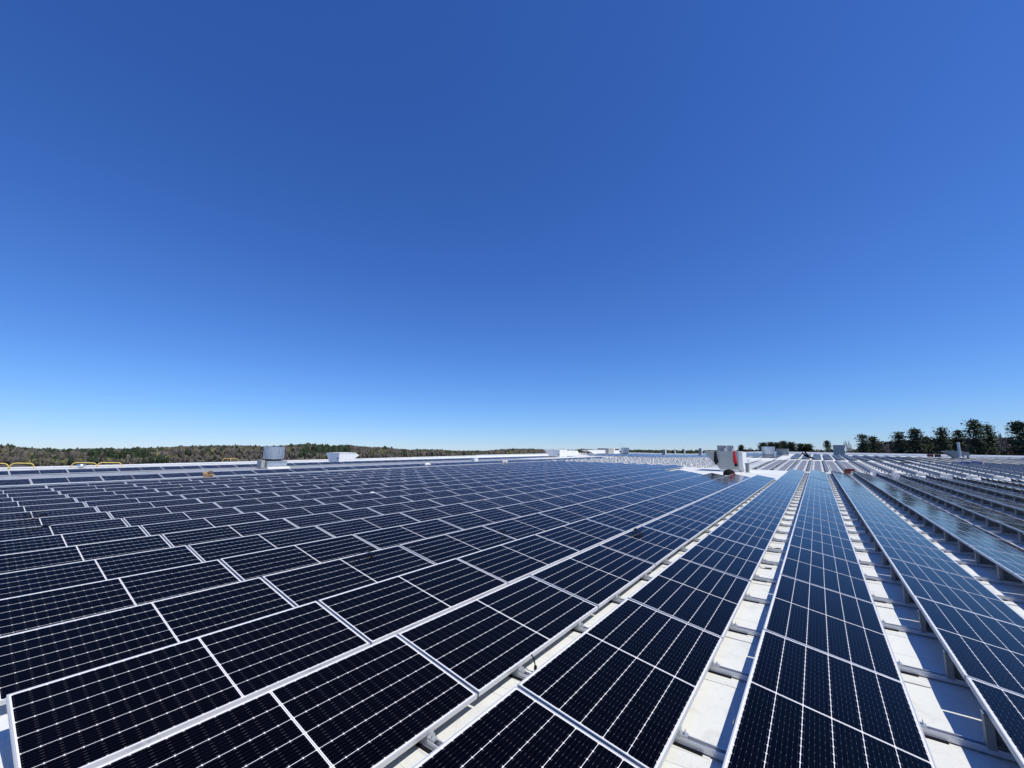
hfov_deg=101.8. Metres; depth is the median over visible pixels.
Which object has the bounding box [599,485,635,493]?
solar panel
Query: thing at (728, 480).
solar panel
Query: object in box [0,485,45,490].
solar panel
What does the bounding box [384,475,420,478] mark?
solar panel
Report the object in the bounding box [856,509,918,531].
solar panel
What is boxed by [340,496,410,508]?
solar panel
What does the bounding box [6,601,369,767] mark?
solar panel
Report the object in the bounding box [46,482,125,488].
solar panel
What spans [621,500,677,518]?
solar panel
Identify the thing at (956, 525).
solar panel
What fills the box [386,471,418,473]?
solar panel
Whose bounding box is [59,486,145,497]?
solar panel
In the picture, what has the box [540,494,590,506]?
solar panel
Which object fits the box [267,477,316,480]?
solar panel
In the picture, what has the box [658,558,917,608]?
support rail
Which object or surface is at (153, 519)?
solar panel
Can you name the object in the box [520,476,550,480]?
solar panel
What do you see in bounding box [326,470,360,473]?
solar panel
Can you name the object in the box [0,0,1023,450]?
sky
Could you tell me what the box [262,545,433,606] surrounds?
solar panel
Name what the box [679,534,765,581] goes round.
solar panel
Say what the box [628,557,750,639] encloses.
solar panel
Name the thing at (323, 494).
solar panel
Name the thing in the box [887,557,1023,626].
solar panel
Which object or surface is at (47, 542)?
solar panel
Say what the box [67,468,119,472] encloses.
solar panel
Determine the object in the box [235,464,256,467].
solar panel
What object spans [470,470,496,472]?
solar panel
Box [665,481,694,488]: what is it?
solar panel
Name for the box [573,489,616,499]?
solar panel
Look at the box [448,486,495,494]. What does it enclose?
solar panel
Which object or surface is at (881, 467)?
bare racking
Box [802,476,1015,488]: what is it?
support rail
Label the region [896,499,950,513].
solar panel
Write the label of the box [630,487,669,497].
solar panel
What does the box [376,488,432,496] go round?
solar panel
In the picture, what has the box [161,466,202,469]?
solar panel
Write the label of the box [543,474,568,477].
solar panel
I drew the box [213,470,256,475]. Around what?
solar panel
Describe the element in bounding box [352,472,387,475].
solar panel
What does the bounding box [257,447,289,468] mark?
exhaust fan
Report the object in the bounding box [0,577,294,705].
solar panel
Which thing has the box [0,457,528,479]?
roof strips
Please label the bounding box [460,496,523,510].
solar panel
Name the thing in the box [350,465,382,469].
solar panel
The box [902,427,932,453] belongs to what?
pine tree
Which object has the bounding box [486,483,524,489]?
solar panel
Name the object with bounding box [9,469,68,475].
solar panel
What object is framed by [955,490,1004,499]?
solar panel
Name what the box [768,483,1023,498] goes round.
support rail
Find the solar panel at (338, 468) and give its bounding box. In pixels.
[321,466,356,470]
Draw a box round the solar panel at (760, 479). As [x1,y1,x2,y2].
[749,477,771,482]
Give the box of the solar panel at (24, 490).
[0,488,52,493]
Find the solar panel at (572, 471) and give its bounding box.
[560,470,580,472]
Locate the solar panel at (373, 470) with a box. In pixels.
[358,469,388,471]
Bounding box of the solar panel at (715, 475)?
[705,473,724,477]
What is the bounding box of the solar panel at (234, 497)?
[196,492,278,502]
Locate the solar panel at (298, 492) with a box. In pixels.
[273,487,337,495]
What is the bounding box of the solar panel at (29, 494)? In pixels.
[0,491,59,497]
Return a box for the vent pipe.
[745,463,750,472]
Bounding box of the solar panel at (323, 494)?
[292,490,359,499]
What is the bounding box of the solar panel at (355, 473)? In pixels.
[339,471,373,474]
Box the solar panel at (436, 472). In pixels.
[431,471,456,473]
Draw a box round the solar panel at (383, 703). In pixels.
[93,634,476,767]
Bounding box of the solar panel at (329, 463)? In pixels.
[317,462,343,464]
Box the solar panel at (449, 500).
[428,493,489,504]
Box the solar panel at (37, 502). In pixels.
[0,497,75,507]
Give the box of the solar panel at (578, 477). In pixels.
[564,475,589,479]
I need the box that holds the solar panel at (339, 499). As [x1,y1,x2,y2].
[315,493,384,503]
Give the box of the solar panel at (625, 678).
[517,598,722,767]
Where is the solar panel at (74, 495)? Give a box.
[66,489,157,501]
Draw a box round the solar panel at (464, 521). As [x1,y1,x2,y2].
[438,508,520,529]
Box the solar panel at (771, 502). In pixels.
[751,495,789,508]
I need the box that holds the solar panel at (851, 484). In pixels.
[838,481,864,487]
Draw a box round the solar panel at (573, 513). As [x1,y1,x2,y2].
[539,504,604,522]
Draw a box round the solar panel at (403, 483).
[380,480,424,485]
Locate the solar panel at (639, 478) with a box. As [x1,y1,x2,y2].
[627,476,651,480]
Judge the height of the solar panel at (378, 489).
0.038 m
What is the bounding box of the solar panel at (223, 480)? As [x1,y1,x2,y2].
[200,477,257,482]
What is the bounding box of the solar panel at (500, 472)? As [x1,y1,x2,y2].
[486,471,512,473]
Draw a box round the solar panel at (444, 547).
[399,526,515,563]
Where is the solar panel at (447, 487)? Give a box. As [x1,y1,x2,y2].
[424,484,471,491]
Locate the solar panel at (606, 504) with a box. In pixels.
[578,497,631,512]
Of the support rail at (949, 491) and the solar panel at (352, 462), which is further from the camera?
the solar panel at (352, 462)
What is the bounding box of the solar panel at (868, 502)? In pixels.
[847,495,891,509]
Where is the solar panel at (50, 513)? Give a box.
[0,506,97,520]
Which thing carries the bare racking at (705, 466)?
on the roof
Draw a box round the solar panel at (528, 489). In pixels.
[511,485,553,492]
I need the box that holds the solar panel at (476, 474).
[463,472,490,475]
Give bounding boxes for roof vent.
[77,464,85,467]
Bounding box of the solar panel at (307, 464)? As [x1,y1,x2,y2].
[293,462,321,465]
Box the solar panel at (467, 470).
[454,469,480,471]
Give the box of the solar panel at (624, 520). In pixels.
[586,508,655,532]
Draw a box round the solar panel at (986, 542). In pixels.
[940,527,1023,556]
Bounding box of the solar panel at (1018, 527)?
[994,520,1023,532]
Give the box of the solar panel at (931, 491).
[913,487,954,496]
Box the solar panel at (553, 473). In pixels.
[544,471,565,474]
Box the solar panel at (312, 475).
[300,473,340,476]
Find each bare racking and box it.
[645,457,694,464]
[651,456,707,464]
[664,458,709,464]
[680,459,709,466]
[692,461,713,467]
[749,459,768,468]
[752,458,784,469]
[770,459,796,470]
[788,459,809,471]
[806,460,825,471]
[822,459,840,472]
[836,460,866,473]
[849,460,888,473]
[862,460,911,474]
[875,460,936,476]
[890,461,961,477]
[905,461,988,478]
[920,461,1016,479]
[935,462,1023,479]
[951,462,1023,476]
[969,463,1023,472]
[984,463,1023,469]
[1001,463,1023,466]
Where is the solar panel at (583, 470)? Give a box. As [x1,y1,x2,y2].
[577,469,595,471]
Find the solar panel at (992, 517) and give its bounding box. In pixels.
[969,510,1023,524]
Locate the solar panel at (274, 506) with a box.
[234,499,322,512]
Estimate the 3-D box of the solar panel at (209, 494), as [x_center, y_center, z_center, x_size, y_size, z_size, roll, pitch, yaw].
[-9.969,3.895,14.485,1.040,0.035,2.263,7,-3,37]
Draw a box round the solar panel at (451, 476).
[434,474,465,478]
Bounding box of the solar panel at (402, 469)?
[389,468,414,469]
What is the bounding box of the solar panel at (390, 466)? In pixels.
[376,465,405,468]
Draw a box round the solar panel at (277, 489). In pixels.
[255,485,318,492]
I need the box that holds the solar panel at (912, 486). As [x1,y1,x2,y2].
[905,484,940,491]
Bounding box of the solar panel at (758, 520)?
[727,509,781,532]
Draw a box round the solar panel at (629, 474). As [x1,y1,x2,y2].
[618,473,639,476]
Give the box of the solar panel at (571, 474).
[562,472,585,475]
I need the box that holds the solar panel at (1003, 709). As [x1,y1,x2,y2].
[965,676,1023,767]
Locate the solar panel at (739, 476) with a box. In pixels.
[728,474,750,478]
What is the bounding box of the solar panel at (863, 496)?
[844,491,881,501]
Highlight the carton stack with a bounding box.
[844,469,856,473]
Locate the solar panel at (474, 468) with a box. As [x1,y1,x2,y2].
[463,467,484,469]
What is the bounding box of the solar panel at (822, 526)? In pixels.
[794,514,850,539]
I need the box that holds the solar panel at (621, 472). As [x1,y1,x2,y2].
[613,470,631,473]
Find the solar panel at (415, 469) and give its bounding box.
[402,469,428,470]
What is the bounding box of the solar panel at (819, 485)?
[806,482,831,489]
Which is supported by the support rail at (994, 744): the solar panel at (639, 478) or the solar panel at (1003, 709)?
the solar panel at (1003, 709)
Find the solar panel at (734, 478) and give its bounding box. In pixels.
[721,476,745,481]
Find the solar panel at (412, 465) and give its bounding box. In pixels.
[398,464,426,466]
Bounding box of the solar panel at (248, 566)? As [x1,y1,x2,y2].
[220,534,379,580]
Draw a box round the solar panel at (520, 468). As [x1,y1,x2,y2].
[513,468,530,469]
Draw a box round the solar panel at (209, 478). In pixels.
[189,476,243,480]
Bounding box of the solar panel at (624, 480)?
[610,478,637,483]
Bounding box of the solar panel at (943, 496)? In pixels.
[923,491,971,502]
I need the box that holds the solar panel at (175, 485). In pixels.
[144,482,213,488]
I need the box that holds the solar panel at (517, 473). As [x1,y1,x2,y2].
[503,472,529,475]
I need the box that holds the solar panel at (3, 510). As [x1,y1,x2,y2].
[0,502,85,513]
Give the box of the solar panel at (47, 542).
[0,525,147,554]
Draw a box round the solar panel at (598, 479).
[587,477,613,481]
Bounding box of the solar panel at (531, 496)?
[505,491,556,501]
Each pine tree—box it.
[737,444,745,450]
[757,442,768,450]
[766,442,774,446]
[771,442,782,450]
[780,441,786,448]
[785,442,799,451]
[795,443,804,451]
[800,443,813,451]
[822,440,832,451]
[853,434,872,452]
[866,435,887,452]
[887,431,911,453]
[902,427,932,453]
[921,435,937,453]
[927,425,952,453]
[949,429,971,453]
[958,418,1000,454]
[980,424,1006,454]
[993,420,1023,455]
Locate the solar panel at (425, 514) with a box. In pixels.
[400,503,478,521]
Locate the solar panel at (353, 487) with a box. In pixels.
[332,483,387,490]
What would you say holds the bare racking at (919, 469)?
on the roof
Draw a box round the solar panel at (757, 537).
[709,520,774,551]
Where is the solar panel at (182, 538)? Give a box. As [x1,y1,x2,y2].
[161,518,297,546]
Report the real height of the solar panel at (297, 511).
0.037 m
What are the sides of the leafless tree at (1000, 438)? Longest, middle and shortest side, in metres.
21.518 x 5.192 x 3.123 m
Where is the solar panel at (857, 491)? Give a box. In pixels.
[842,487,875,496]
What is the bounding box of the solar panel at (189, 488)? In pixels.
[155,484,227,491]
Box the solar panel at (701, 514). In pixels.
[670,504,726,525]
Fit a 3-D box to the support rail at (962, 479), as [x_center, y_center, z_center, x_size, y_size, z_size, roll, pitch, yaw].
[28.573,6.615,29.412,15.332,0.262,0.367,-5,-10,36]
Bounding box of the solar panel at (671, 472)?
[663,471,680,474]
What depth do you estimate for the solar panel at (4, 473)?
23.26 m
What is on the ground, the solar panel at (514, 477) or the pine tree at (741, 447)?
the pine tree at (741, 447)
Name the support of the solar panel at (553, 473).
on the roof
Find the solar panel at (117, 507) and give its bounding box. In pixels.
[95,498,200,512]
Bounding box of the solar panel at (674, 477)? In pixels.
[665,475,685,479]
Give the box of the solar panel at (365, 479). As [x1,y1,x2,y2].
[345,477,387,481]
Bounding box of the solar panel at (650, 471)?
[643,470,659,472]
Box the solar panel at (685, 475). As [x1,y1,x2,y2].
[675,473,694,477]
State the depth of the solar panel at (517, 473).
26.52 m
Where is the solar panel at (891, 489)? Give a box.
[875,485,909,493]
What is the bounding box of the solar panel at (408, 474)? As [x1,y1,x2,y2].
[403,472,433,475]
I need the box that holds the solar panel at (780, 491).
[765,486,794,495]
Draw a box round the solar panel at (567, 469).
[560,468,578,470]
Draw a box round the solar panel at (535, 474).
[524,473,547,476]
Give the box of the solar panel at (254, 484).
[225,481,284,486]
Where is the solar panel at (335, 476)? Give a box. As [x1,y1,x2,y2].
[314,474,354,478]
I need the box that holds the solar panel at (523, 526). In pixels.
[483,513,567,539]
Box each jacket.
[714,451,718,464]
[733,451,736,463]
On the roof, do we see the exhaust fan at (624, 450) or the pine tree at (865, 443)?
the exhaust fan at (624, 450)
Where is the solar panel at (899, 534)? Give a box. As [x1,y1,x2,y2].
[863,520,941,550]
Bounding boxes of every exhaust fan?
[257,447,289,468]
[621,448,628,453]
[760,447,775,457]
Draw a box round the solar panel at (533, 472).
[527,470,545,473]
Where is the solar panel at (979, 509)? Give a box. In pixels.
[950,502,1017,518]
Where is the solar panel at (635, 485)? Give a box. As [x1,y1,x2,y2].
[620,482,651,489]
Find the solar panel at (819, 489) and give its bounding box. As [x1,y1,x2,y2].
[805,485,833,493]
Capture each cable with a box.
[20,514,47,520]
[22,524,50,531]
[354,548,374,557]
[632,528,643,536]
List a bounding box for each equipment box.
[776,449,788,455]
[833,445,844,455]
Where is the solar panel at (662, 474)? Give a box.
[653,472,671,476]
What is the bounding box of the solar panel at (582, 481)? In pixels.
[565,479,595,484]
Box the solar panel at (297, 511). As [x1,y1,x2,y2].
[257,503,350,519]
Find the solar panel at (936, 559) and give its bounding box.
[873,535,977,579]
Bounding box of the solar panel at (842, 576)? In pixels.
[780,544,874,603]
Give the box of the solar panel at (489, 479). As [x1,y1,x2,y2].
[472,477,505,481]
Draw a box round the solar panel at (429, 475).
[418,473,449,476]
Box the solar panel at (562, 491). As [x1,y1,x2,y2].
[542,487,583,495]
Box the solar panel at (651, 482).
[638,479,664,485]
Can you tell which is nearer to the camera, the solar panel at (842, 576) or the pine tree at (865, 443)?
the solar panel at (842, 576)
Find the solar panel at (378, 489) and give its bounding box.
[353,485,407,493]
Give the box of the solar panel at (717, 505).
[691,498,737,513]
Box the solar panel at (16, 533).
[0,518,127,540]
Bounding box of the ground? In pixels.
[0,456,419,466]
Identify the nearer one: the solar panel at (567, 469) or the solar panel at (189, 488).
the solar panel at (189, 488)
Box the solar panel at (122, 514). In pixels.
[108,502,219,521]
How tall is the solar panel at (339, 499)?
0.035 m
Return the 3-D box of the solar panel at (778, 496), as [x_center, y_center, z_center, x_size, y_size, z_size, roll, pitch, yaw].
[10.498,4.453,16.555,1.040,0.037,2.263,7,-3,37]
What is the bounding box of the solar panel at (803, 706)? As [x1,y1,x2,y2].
[722,629,936,767]
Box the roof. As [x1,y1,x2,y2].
[0,454,1023,767]
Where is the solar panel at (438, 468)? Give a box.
[428,467,451,469]
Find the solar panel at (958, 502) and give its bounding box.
[935,496,991,509]
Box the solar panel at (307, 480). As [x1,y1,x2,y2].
[282,478,330,482]
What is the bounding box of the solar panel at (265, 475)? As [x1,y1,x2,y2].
[242,474,289,477]
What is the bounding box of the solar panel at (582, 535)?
[535,519,624,552]
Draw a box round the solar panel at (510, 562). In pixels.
[457,534,579,584]
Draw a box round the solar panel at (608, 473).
[597,472,617,475]
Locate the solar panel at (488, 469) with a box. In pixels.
[478,468,497,470]
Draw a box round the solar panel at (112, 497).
[75,492,169,506]
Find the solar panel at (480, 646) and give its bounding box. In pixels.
[397,576,597,696]
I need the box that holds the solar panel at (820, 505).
[800,498,840,513]
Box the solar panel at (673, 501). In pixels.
[647,494,694,508]
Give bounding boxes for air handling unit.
[326,452,358,461]
[545,449,578,456]
[598,448,619,453]
[704,445,746,471]
[941,451,963,458]
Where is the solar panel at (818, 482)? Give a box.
[807,479,830,485]
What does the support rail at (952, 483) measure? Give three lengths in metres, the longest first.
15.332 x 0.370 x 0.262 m
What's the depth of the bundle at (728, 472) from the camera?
31.23 m
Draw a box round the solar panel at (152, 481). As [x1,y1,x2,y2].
[125,478,190,483]
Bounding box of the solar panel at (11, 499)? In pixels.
[0,494,66,501]
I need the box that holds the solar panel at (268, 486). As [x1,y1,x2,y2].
[240,483,301,489]
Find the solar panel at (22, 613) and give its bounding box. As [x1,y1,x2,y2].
[0,559,240,636]
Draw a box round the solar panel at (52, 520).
[0,512,111,529]
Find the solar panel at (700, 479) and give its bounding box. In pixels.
[688,476,711,481]
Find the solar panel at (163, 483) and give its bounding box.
[134,480,201,486]
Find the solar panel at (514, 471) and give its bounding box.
[509,470,528,472]
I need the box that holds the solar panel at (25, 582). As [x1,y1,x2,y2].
[0,545,202,598]
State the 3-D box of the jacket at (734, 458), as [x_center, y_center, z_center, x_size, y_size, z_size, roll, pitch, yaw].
[19.078,6.303,35.654,0.309,1.137,0.138,-5,-10,36]
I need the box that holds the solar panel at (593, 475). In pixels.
[582,473,605,477]
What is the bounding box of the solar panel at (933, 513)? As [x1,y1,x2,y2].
[906,505,972,524]
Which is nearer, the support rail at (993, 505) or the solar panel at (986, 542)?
the solar panel at (986, 542)
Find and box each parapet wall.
[0,453,589,468]
[620,451,1023,457]
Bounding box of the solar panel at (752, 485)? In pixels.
[737,481,764,489]
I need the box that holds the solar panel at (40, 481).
[30,476,103,484]
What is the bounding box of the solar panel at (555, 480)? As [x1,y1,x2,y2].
[543,477,571,482]
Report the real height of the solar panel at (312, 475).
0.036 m
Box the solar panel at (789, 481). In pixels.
[777,478,799,484]
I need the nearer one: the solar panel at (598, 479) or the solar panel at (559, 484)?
the solar panel at (559, 484)
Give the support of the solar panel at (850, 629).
on the support rail at (914, 675)
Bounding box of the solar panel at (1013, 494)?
[1000,492,1023,496]
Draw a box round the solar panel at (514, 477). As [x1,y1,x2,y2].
[501,475,527,478]
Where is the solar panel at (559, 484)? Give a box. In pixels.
[541,481,575,488]
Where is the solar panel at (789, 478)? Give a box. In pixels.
[780,476,800,481]
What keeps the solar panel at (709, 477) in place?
on the roof
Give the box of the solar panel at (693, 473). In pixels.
[683,472,703,475]
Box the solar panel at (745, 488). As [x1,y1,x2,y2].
[728,484,759,493]
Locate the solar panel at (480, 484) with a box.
[462,481,500,486]
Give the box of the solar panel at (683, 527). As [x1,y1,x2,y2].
[642,514,710,541]
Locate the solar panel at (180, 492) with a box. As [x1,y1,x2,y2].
[167,487,242,494]
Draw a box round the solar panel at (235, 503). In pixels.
[214,495,299,507]
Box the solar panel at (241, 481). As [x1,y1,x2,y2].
[212,479,269,484]
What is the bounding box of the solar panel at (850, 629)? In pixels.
[763,574,903,682]
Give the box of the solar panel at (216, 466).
[200,465,237,468]
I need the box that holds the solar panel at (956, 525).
[920,514,1004,539]
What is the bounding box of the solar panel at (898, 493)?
[881,489,919,498]
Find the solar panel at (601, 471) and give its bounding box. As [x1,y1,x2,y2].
[594,470,612,472]
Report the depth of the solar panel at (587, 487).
18.80 m
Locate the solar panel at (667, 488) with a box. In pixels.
[650,484,683,492]
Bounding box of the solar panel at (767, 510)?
[741,501,786,518]
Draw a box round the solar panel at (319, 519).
[284,507,381,527]
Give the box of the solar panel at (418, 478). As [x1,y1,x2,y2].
[402,476,439,480]
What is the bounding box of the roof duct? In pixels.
[581,450,605,454]
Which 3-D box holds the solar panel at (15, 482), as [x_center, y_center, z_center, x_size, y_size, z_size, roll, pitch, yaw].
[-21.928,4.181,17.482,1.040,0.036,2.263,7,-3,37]
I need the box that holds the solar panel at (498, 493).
[475,489,523,498]
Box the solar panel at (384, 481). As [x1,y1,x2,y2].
[361,479,404,483]
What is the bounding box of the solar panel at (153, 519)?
[123,507,240,525]
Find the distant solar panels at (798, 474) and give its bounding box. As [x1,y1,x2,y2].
[361,453,1023,495]
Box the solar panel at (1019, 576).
[1013,573,1023,581]
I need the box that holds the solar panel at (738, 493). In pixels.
[719,488,753,498]
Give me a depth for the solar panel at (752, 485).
21.02 m
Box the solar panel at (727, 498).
[706,492,746,505]
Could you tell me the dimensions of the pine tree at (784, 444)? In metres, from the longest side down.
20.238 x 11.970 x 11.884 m
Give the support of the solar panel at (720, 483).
on the roof
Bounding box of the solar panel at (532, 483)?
[517,480,550,485]
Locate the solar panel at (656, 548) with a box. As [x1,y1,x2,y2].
[599,526,688,565]
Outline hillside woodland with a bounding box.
[0,442,753,466]
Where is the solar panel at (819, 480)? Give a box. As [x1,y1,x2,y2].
[808,477,829,482]
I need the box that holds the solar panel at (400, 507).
[367,499,443,514]
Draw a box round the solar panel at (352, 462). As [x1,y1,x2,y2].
[342,461,365,463]
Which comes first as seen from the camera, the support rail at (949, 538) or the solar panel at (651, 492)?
the support rail at (949, 538)
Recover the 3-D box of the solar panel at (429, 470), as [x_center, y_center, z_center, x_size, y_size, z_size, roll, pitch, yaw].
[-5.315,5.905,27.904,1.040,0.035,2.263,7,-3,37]
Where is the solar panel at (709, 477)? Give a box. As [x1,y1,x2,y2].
[698,474,719,479]
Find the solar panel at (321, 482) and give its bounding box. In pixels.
[298,480,347,485]
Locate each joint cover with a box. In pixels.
[538,513,568,523]
[586,519,624,531]
[642,526,688,539]
[708,534,765,550]
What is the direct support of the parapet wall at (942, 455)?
on the roof
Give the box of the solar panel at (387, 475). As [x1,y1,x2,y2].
[370,474,404,477]
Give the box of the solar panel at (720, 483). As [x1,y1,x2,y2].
[705,480,734,487]
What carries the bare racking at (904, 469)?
on the roof
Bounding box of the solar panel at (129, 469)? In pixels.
[117,467,163,471]
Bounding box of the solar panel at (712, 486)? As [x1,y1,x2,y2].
[695,483,726,490]
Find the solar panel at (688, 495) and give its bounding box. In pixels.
[667,489,707,501]
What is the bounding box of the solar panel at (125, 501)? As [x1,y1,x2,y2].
[84,495,184,509]
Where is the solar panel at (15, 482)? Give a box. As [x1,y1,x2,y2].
[0,479,31,486]
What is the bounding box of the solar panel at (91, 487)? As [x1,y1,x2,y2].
[52,484,135,493]
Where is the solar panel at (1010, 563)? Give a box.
[968,544,1023,574]
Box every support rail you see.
[394,729,443,767]
[499,664,735,767]
[529,575,968,687]
[566,621,1016,762]
[636,573,937,638]
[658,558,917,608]
[675,546,1023,605]
[688,537,1023,585]
[701,529,1002,568]
[711,522,980,554]
[720,517,1022,548]
[726,512,1023,543]
[732,508,1023,535]
[738,504,1014,529]
[742,501,999,523]
[746,498,984,517]
[750,495,1023,516]
[753,492,1023,512]
[757,491,1018,509]
[759,489,1008,506]
[762,487,1023,504]
[765,486,1023,502]
[766,485,1023,499]
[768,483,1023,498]
[770,482,1011,495]
[772,479,1023,494]
[773,479,1021,492]
[801,480,1011,490]
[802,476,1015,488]
[802,478,1023,490]
[803,475,1018,486]
[803,477,1023,487]
[804,473,1018,483]
[804,475,1011,484]
[805,472,1017,481]
[805,472,1023,482]
[805,473,1023,484]
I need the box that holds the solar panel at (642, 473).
[632,471,652,474]
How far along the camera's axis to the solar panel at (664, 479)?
23.48 m
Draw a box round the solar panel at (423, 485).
[400,482,445,488]
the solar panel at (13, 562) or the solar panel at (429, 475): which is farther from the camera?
the solar panel at (429, 475)
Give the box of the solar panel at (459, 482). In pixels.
[440,479,478,484]
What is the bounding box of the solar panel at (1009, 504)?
[987,499,1023,507]
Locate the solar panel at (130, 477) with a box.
[100,474,163,481]
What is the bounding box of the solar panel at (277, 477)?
[254,475,301,479]
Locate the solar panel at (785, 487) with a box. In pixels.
[770,483,796,491]
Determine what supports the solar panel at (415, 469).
on the roof
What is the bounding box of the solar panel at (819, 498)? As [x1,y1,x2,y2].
[802,493,837,504]
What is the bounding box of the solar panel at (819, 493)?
[804,489,835,498]
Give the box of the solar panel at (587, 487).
[569,483,604,490]
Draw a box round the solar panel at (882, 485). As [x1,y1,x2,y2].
[870,482,900,489]
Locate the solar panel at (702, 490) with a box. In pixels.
[682,486,718,495]
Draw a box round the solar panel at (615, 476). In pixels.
[603,475,626,478]
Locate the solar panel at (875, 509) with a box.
[851,501,901,518]
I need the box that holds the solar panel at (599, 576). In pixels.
[530,545,655,608]
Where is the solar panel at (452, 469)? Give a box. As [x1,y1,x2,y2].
[440,468,465,470]
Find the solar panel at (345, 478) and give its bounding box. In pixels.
[329,476,371,479]
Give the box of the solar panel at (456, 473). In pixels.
[447,471,472,474]
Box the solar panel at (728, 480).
[715,478,740,483]
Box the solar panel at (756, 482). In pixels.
[743,479,768,485]
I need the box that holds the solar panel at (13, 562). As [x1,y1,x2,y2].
[0,534,170,573]
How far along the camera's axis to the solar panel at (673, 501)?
14.44 m
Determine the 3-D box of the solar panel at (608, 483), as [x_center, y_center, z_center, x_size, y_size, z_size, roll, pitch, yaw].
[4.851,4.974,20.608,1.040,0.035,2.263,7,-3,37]
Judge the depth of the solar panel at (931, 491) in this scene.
18.78 m
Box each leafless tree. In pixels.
[843,440,852,452]
[986,428,1006,450]
[997,434,1019,451]
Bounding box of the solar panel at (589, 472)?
[578,471,598,474]
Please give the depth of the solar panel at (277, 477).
21.56 m
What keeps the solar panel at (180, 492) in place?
on the roof
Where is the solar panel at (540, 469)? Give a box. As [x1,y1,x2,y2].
[526,468,546,470]
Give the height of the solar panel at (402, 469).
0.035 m
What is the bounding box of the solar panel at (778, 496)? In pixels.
[758,490,792,501]
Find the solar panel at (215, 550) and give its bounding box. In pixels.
[187,526,333,561]
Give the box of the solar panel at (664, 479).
[651,477,677,482]
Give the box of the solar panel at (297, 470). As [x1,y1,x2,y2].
[290,468,327,472]
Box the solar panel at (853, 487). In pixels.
[840,484,869,491]
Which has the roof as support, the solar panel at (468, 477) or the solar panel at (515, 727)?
the solar panel at (468, 477)
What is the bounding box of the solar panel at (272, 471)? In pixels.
[251,469,295,473]
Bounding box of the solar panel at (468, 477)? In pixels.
[453,475,485,479]
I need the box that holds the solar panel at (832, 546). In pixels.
[789,526,859,563]
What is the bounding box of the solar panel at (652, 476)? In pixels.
[640,474,662,478]
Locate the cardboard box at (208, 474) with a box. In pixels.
[202,471,213,477]
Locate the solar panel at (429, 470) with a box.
[416,469,442,471]
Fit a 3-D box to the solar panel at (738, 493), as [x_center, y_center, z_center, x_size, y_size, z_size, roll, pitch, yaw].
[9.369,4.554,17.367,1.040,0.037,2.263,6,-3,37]
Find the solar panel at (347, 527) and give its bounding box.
[315,513,419,536]
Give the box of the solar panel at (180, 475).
[159,472,214,478]
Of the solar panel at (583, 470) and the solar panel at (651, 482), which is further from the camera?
the solar panel at (583, 470)
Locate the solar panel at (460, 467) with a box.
[449,466,471,468]
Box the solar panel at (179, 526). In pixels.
[140,512,267,535]
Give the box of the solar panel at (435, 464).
[421,463,444,466]
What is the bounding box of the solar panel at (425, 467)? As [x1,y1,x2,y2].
[415,467,437,468]
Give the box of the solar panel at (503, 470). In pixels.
[493,469,512,471]
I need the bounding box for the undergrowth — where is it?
[737,436,1023,455]
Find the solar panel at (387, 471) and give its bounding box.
[372,470,402,472]
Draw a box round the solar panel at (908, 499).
[887,493,934,505]
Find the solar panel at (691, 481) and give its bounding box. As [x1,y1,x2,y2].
[678,478,704,484]
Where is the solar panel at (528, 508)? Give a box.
[497,500,560,516]
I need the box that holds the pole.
[956,442,962,458]
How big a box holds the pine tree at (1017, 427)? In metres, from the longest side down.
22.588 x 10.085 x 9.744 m
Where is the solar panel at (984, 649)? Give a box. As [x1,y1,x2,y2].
[912,595,1023,695]
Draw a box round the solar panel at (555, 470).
[542,469,563,471]
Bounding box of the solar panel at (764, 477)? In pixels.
[753,475,774,480]
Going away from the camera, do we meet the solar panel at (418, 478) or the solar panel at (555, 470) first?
the solar panel at (418, 478)
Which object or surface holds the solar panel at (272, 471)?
on the roof
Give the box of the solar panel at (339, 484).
[314,481,365,487]
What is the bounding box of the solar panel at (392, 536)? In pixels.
[353,519,462,548]
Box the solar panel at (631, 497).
[608,492,652,503]
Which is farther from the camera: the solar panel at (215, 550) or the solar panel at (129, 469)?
the solar panel at (129, 469)
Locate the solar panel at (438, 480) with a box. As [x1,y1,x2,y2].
[419,478,456,482]
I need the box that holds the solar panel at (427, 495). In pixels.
[401,490,458,500]
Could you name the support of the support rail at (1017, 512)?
on the roof
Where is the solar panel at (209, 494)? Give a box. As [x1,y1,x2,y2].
[181,489,259,498]
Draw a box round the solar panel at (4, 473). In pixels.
[0,471,9,475]
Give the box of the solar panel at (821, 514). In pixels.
[797,505,844,524]
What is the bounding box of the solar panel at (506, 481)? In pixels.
[495,478,526,483]
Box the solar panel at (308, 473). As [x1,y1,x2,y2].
[288,472,328,475]
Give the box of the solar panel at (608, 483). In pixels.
[592,480,621,486]
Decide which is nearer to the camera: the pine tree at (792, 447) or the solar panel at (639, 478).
the solar panel at (639, 478)
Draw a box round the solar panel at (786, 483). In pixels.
[774,480,798,487]
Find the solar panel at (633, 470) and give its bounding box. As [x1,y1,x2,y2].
[623,469,639,471]
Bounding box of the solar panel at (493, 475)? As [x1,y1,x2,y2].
[480,474,509,477]
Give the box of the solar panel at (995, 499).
[969,494,1022,504]
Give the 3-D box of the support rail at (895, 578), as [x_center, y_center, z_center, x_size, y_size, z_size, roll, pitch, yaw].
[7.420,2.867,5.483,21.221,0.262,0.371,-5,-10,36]
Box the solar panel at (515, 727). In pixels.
[412,686,639,767]
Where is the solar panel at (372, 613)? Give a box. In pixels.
[318,558,507,644]

